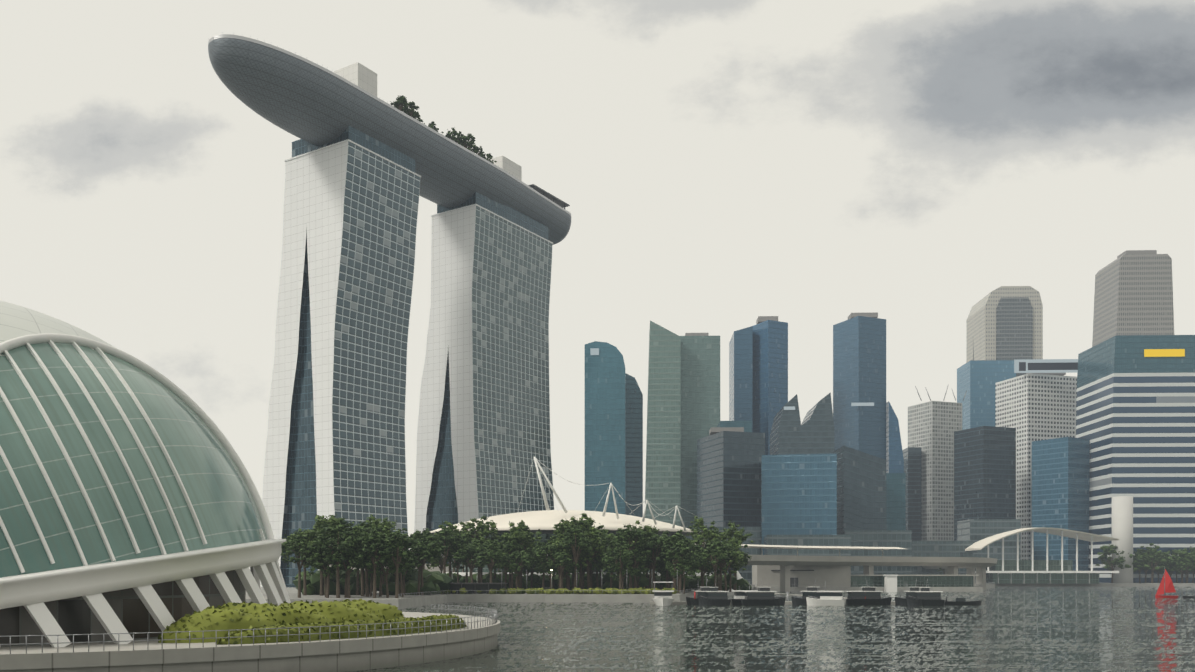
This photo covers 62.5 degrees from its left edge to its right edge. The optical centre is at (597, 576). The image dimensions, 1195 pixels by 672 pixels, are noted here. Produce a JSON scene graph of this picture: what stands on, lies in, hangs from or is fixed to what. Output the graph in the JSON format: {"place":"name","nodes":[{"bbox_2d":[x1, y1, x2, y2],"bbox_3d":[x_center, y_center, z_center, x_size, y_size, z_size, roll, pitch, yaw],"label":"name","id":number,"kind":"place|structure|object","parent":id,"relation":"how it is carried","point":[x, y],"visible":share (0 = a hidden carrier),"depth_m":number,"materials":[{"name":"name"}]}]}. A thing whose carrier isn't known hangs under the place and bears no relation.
{"place":"outdoors","nodes":[
{"label":"outdoors","id":0,"kind":"place"},
{"bbox_2d":[311,564,448,574],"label":"hall podium","id":1,"kind":"object","parent":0,"point":[437,569],"depth_m":390.98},
{"bbox_2d":[208,34,570,244],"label":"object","id":2,"kind":"structure","parent":0,"point":[302,98],"depth_m":425.19,"materials":[{"name":"grey metal"}]},
{"bbox_2d":[334,62,521,180],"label":"rooftop structures","id":3,"kind":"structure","parent":2,"relation":"on","point":[361,76],"depth_m":442.41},
{"bbox_2d":[390,95,496,162],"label":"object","id":4,"kind":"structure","parent":2,"relation":"on","point":[400,102],"depth_m":479.20,"materials":[{"name":"green plant"}]},
{"bbox_2d":[528,184,569,208],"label":"rooftop canopy","id":5,"kind":"object","parent":2,"relation":"on","point":[558,201],"visible":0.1,"depth_m":557.49,"materials":[{"name":"grey metal"}]},
{"bbox_2d":[430,510,699,535],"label":"curved roof","id":6,"kind":"structure","parent":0,"point":[544,521],"depth_m":350.12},
{"bbox_2d":[517,457,695,530],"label":"roof masts","id":7,"kind":"object","parent":6,"relation":"on","point":[535,459],"visible":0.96,"depth_m":345.17},
{"bbox_2d":[246,583,1194,608],"bbox_3d":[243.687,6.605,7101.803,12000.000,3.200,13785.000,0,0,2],"label":"seawall","id":8,"kind":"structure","parent":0,"point":[405,601],"depth_m":272.43,"materials":[{"name":"grey concrete"}]},
{"bbox_2d":[260,141,419,586],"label":"hotel tower","id":9,"kind":"structure","parent":8,"relation":"on","point":[335,443],"depth_m":440.79,"materials":[{"name":"grey glass"}]},
{"bbox_2d":[281,513,405,595],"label":"trees","id":10,"kind":"object","parent":8,"relation":"on","point":[332,521],"visible":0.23,"depth_m":257.60,"materials":[{"name":"green plant"}]},
{"bbox_2d":[280,518,447,597],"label":"trees","id":11,"kind":"object","parent":8,"relation":"on","point":[394,556],"visible":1,"depth_m":227.22,"materials":[{"name":"green plant"}]},
{"bbox_2d":[448,583,507,593],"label":"dark kiosk","id":12,"kind":"object","parent":8,"relation":"on","point":[475,586],"visible":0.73,"depth_m":276.32,"materials":[{"name":"glass"}]},
{"bbox_2d":[414,205,553,563],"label":"hotel tower","id":13,"kind":"structure","parent":8,"relation":"on","point":[483,434],"depth_m":511.20,"materials":[{"name":"grey glass"}]},
{"bbox_2d":[285,125,552,243],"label":"tower tops","id":14,"kind":"object","parent":13,"relation":"on","point":[300,147],"visible":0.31,"depth_m":454.95,"materials":[{"name":"grey glass"}]},
{"bbox_2d":[0,582,994,653],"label":"railings","id":15,"kind":"object","parent":8,"relation":"on","point":[493,613],"visible":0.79,"depth_m":73.94,"materials":[{"name":"grey metal"}]},
{"bbox_2d":[292,568,751,594],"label":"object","id":16,"kind":"object","parent":8,"relation":"on","point":[437,582],"visible":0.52,"depth_m":314.82,"materials":[{"name":"green plant"}]},
{"bbox_2d":[439,587,677,593],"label":"hedge","id":17,"kind":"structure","parent":8,"relation":"on","point":[567,592],"depth_m":275.63,"materials":[{"name":"green plant"}]},
{"bbox_2d":[440,534,711,589],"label":"hall drum","id":18,"kind":"object","parent":8,"relation":"on","point":[545,538],"visible":0.08,"depth_m":345.20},
{"bbox_2d":[411,513,754,593],"bbox_3d":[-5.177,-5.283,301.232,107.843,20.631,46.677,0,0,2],"label":"trees","id":19,"kind":"object","parent":8,"relation":"on","point":[667,557],"visible":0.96,"depth_m":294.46,"materials":[{"name":"green plant"}]},
{"bbox_2d":[585,341,625,514],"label":"skyscraper","id":20,"kind":"structure","parent":8,"relation":"on","point":[605,417],"depth_m":758.76,"materials":[{"name":"teal glass"}]},
{"bbox_2d":[626,374,642,516],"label":"skyscraper","id":21,"kind":"structure","parent":8,"relation":"on","point":[634,446],"depth_m":802.92,"materials":[{"name":"teal glass"}]},
{"bbox_2d":[645,321,680,525],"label":"skyscraper","id":22,"kind":"structure","parent":8,"relation":"on","point":[663,471],"depth_m":722.24,"materials":[{"name":"green glass"}]},
{"bbox_2d":[680,336,719,571],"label":"skyscraper","id":23,"kind":"structure","parent":8,"relation":"on","point":[700,386],"depth_m":731.42,"materials":[{"name":"green glass"}]},
{"bbox_2d":[697,431,764,526],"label":"office building","id":24,"kind":"structure","parent":8,"relation":"on","point":[728,475],"depth_m":642.03,"materials":[{"name":"grey glass"}]},
{"bbox_2d":[717,421,751,431],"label":"building","id":25,"kind":"structure","parent":8,"relation":"on","point":[747,425],"depth_m":695.44,"materials":[{"name":"teal glass"}]},
{"bbox_2d":[737,571,743,579],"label":"white tent cone","id":26,"kind":"object","parent":8,"relation":"on","point":[739,576],"visible":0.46,"depth_m":420.85,"materials":[{"name":"fabric"}]},
{"bbox_2d":[729,326,752,431],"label":"skyscraper","id":27,"kind":"structure","parent":8,"relation":"on","point":[741,375],"depth_m":800.89,"materials":[{"name":"blue glass"}]},
{"bbox_2d":[753,320,787,454],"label":"skyscraper","id":28,"kind":"structure","parent":8,"relation":"on","point":[770,369],"depth_m":799.61,"materials":[{"name":"blue glass"}]},
{"bbox_2d":[761,454,836,554],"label":"office building","id":29,"kind":"structure","parent":8,"relation":"on","point":[798,494],"depth_m":597.21,"materials":[{"name":"blue glass"}]},
{"bbox_2d":[770,392,834,454],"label":"sail tops","id":30,"kind":"object","parent":8,"relation":"on","point":[812,433],"visible":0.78,"depth_m":693.90,"materials":[{"name":"grey glass"}]},
{"bbox_2d":[709,555,996,591],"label":"overpass deck","id":31,"kind":"structure","parent":8,"relation":"on","point":[950,565],"depth_m":467.42,"materials":[{"name":"concrete"}]},
{"bbox_2d":[695,544,904,555],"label":"overpass canopy","id":32,"kind":"object","parent":31,"relation":"on","point":[814,547],"visible":0.67,"depth_m":461.75,"materials":[{"name":"white metal"}]},
{"bbox_2d":[831,445,885,531],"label":"office building","id":33,"kind":"structure","parent":8,"relation":"on","point":[861,490],"depth_m":647.85,"materials":[{"name":"grey glass"}]},
{"bbox_2d":[698,519,1020,583],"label":"cbd podiums","id":34,"kind":"object","parent":8,"relation":"on","point":[970,532],"visible":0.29,"depth_m":632.82,"materials":[{"name":"grey concrete"}]},
{"bbox_2d":[833,316,885,459],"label":"skyscraper","id":35,"kind":"structure","parent":8,"relation":"on","point":[859,359],"depth_m":819.29,"materials":[{"name":"blue glass"}]},
{"bbox_2d":[752,565,978,591],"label":"waterfront building","id":36,"kind":"structure","parent":8,"relation":"on","point":[808,576],"depth_m":465.82,"materials":[{"name":"concrete"}]},
{"bbox_2d":[886,401,903,472],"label":"skyscraper","id":37,"kind":"structure","parent":8,"relation":"on","point":[894,459],"depth_m":820.39,"materials":[{"name":"blue glass"}]},
{"bbox_2d":[886,473,905,529],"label":"office building","id":38,"kind":"structure","parent":8,"relation":"on","point":[895,501],"depth_m":691.60,"materials":[{"name":"teal glass"}]},
{"bbox_2d":[902,447,920,540],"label":"office building","id":39,"kind":"structure","parent":8,"relation":"on","point":[912,462],"depth_m":894.03,"materials":[{"name":"grey glass"}]},
{"bbox_2d":[908,401,961,540],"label":"office tower","id":40,"kind":"structure","parent":8,"relation":"on","point":[933,426],"depth_m":894.54,"materials":[{"name":"grey concrete"}]},
{"bbox_2d":[954,426,1015,540],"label":"office building","id":41,"kind":"structure","parent":8,"relation":"on","point":[984,472],"depth_m":796.57,"materials":[{"name":"grey glass"}]},
{"bbox_2d":[957,360,1015,429],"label":"office building","id":42,"kind":"structure","parent":8,"relation":"on","point":[977,380],"depth_m":970.91,"materials":[{"name":"blue glass"}]},
{"bbox_2d":[966,286,1042,362],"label":"skyscraper","id":43,"kind":"structure","parent":8,"relation":"on","point":[981,329],"depth_m":985.34,"materials":[{"name":"beige concrete"}]},
{"bbox_2d":[685,250,1156,434],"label":"rooftop structures","id":44,"kind":"object","parent":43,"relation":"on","point":[714,430],"visible":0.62,"depth_m":772.07,"materials":[{"name":"grey metal"}]},
{"bbox_2d":[996,297,1031,376],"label":"facade","id":45,"kind":"structure","parent":43,"relation":"attached to","point":[1013,328],"depth_m":983.07,"materials":[{"name":"glass"}]},
{"bbox_2d":[995,374,1076,559],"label":"office tower","id":46,"kind":"structure","parent":8,"relation":"on","point":[1030,408],"depth_m":843.29,"materials":[{"name":"grey concrete"}]},
{"bbox_2d":[975,529,1118,583],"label":"arched pavilion","id":47,"kind":"structure","parent":8,"relation":"on","point":[1032,571],"depth_m":683.09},
{"bbox_2d":[965,527,1118,550],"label":"arched roof","id":48,"kind":"structure","parent":47,"relation":"on","point":[985,542],"depth_m":685.73,"materials":[{"name":"white metal"}]},
{"bbox_2d":[1032,437,1089,570],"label":"office building","id":49,"kind":"structure","parent":8,"relation":"on","point":[1060,481],"depth_m":776.48,"materials":[{"name":"blue glass"}]},
{"bbox_2d":[1112,496,1132,582],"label":"white drum","id":50,"kind":"object","parent":8,"relation":"on","point":[1122,519],"visible":0.83,"depth_m":714.45,"materials":[{"name":"paint"}]},
{"bbox_2d":[1092,254,1173,346],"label":"skyscraper","id":51,"kind":"structure","parent":8,"relation":"on","point":[1133,294],"depth_m":756.57,"materials":[{"name":"grey concrete"}]},
{"bbox_2d":[1076,372,1194,582],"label":"striped tower","id":52,"kind":"structure","parent":8,"relation":"on","point":[1137,430],"depth_m":744.55,"materials":[{"name":"glass"}]},
{"bbox_2d":[1077,335,1194,387],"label":"building upper section","id":53,"kind":"object","parent":52,"relation":"attached to","point":[1120,354],"visible":0.67,"depth_m":744.81,"materials":[{"name":"teal glass"}]},
{"bbox_2d":[1095,543,1194,582],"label":"trees","id":54,"kind":"object","parent":8,"relation":"on","point":[1150,557],"visible":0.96,"depth_m":715.97,"materials":[{"name":"green plant"}]},
{"bbox_2d":[349,587,1194,671],"bbox_3d":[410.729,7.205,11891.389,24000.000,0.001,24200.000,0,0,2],"label":"bay water","id":55,"kind":"structure","parent":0,"point":[1071,629],"depth_m":119.89,"materials":[{"name":"grey liquid"}]},
{"bbox_2d":[0,612,499,671],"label":"quay platform","id":56,"kind":"structure","parent":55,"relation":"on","point":[348,654],"depth_m":69.64,"materials":[{"name":"concrete"}]},
{"bbox_2d":[0,570,245,646],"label":"windows","id":57,"kind":"structure","parent":56,"relation":"on","point":[74,615],"depth_m":73.07,"materials":[{"name":"grey glass"}]},
{"bbox_2d":[0,333,290,647],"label":"dome frame","id":58,"kind":"object","parent":56,"relation":"on","point":[31,593],"visible":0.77,"depth_m":73.34,"materials":[{"name":"white metal"}]},
{"bbox_2d":[0,300,266,577],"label":"glass dome","id":59,"kind":"structure","parent":58,"relation":"attached to","point":[221,498],"depth_m":73.93,"materials":[{"name":"green glass"}]},
{"bbox_2d":[158,599,466,644],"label":"hedge","id":60,"kind":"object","parent":56,"relation":"on","point":[234,616],"depth_m":75.23,"materials":[{"name":"green plant"}]},
{"bbox_2d":[653,582,673,605],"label":"boat","id":61,"kind":"object","parent":55,"relation":"on","point":[663,598],"visible":0.85,"depth_m":242.34,"materials":[{"name":"white plastic"}]},
{"bbox_2d":[686,578,730,605],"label":"moored boat","id":62,"kind":"object","parent":55,"relation":"on","point":[706,596],"visible":0.88,"depth_m":242.11,"materials":[{"name":"grey metal"}]},
{"bbox_2d":[731,579,785,605],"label":"moored boat","id":63,"kind":"object","parent":55,"relation":"on","point":[762,596],"visible":0.88,"depth_m":241.42,"materials":[{"name":"grey"}]},
{"bbox_2d":[650,592,894,604],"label":"pontoon","id":64,"kind":"object","parent":55,"relation":"on","point":[787,602],"visible":0.19,"depth_m":252.41,"materials":[{"name":"concrete"}]},
{"bbox_2d":[791,580,845,605],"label":"moored boat","id":65,"kind":"object","parent":55,"relation":"on","point":[813,596],"visible":0.85,"depth_m":241.42,"materials":[{"name":"grey"}]},
{"bbox_2d":[845,581,891,604],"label":"moored boat","id":66,"kind":"object","parent":55,"relation":"on","point":[868,596],"visible":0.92,"depth_m":244.51,"materials":[{"name":"grey metal"}]},
{"bbox_2d":[895,579,944,605],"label":"moored boat","id":67,"kind":"object","parent":55,"relation":"on","point":[924,596],"visible":0.83,"depth_m":240.42,"materials":[{"name":"grey"}]},
{"bbox_2d":[944,597,981,604],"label":"speedboat","id":68,"kind":"object","parent":55,"relation":"on","point":[960,601],"visible":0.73,"depth_m":245.48,"materials":[{"name":"grey"}]},
{"bbox_2d":[1155,569,1177,597],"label":"sailboat","id":69,"kind":"object","parent":55,"relation":"on","point":[1169,587],"visible":0.83,"depth_m":326.98,"materials":[{"name":"red fabric"}]},
{"bbox_2d":[590,348,1184,409],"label":"building signs","id":70,"kind":"object","parent":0,"point":[1046,366],"visible":0.9,"depth_m":834.36,"materials":[{"name":"grey"}]}
]}

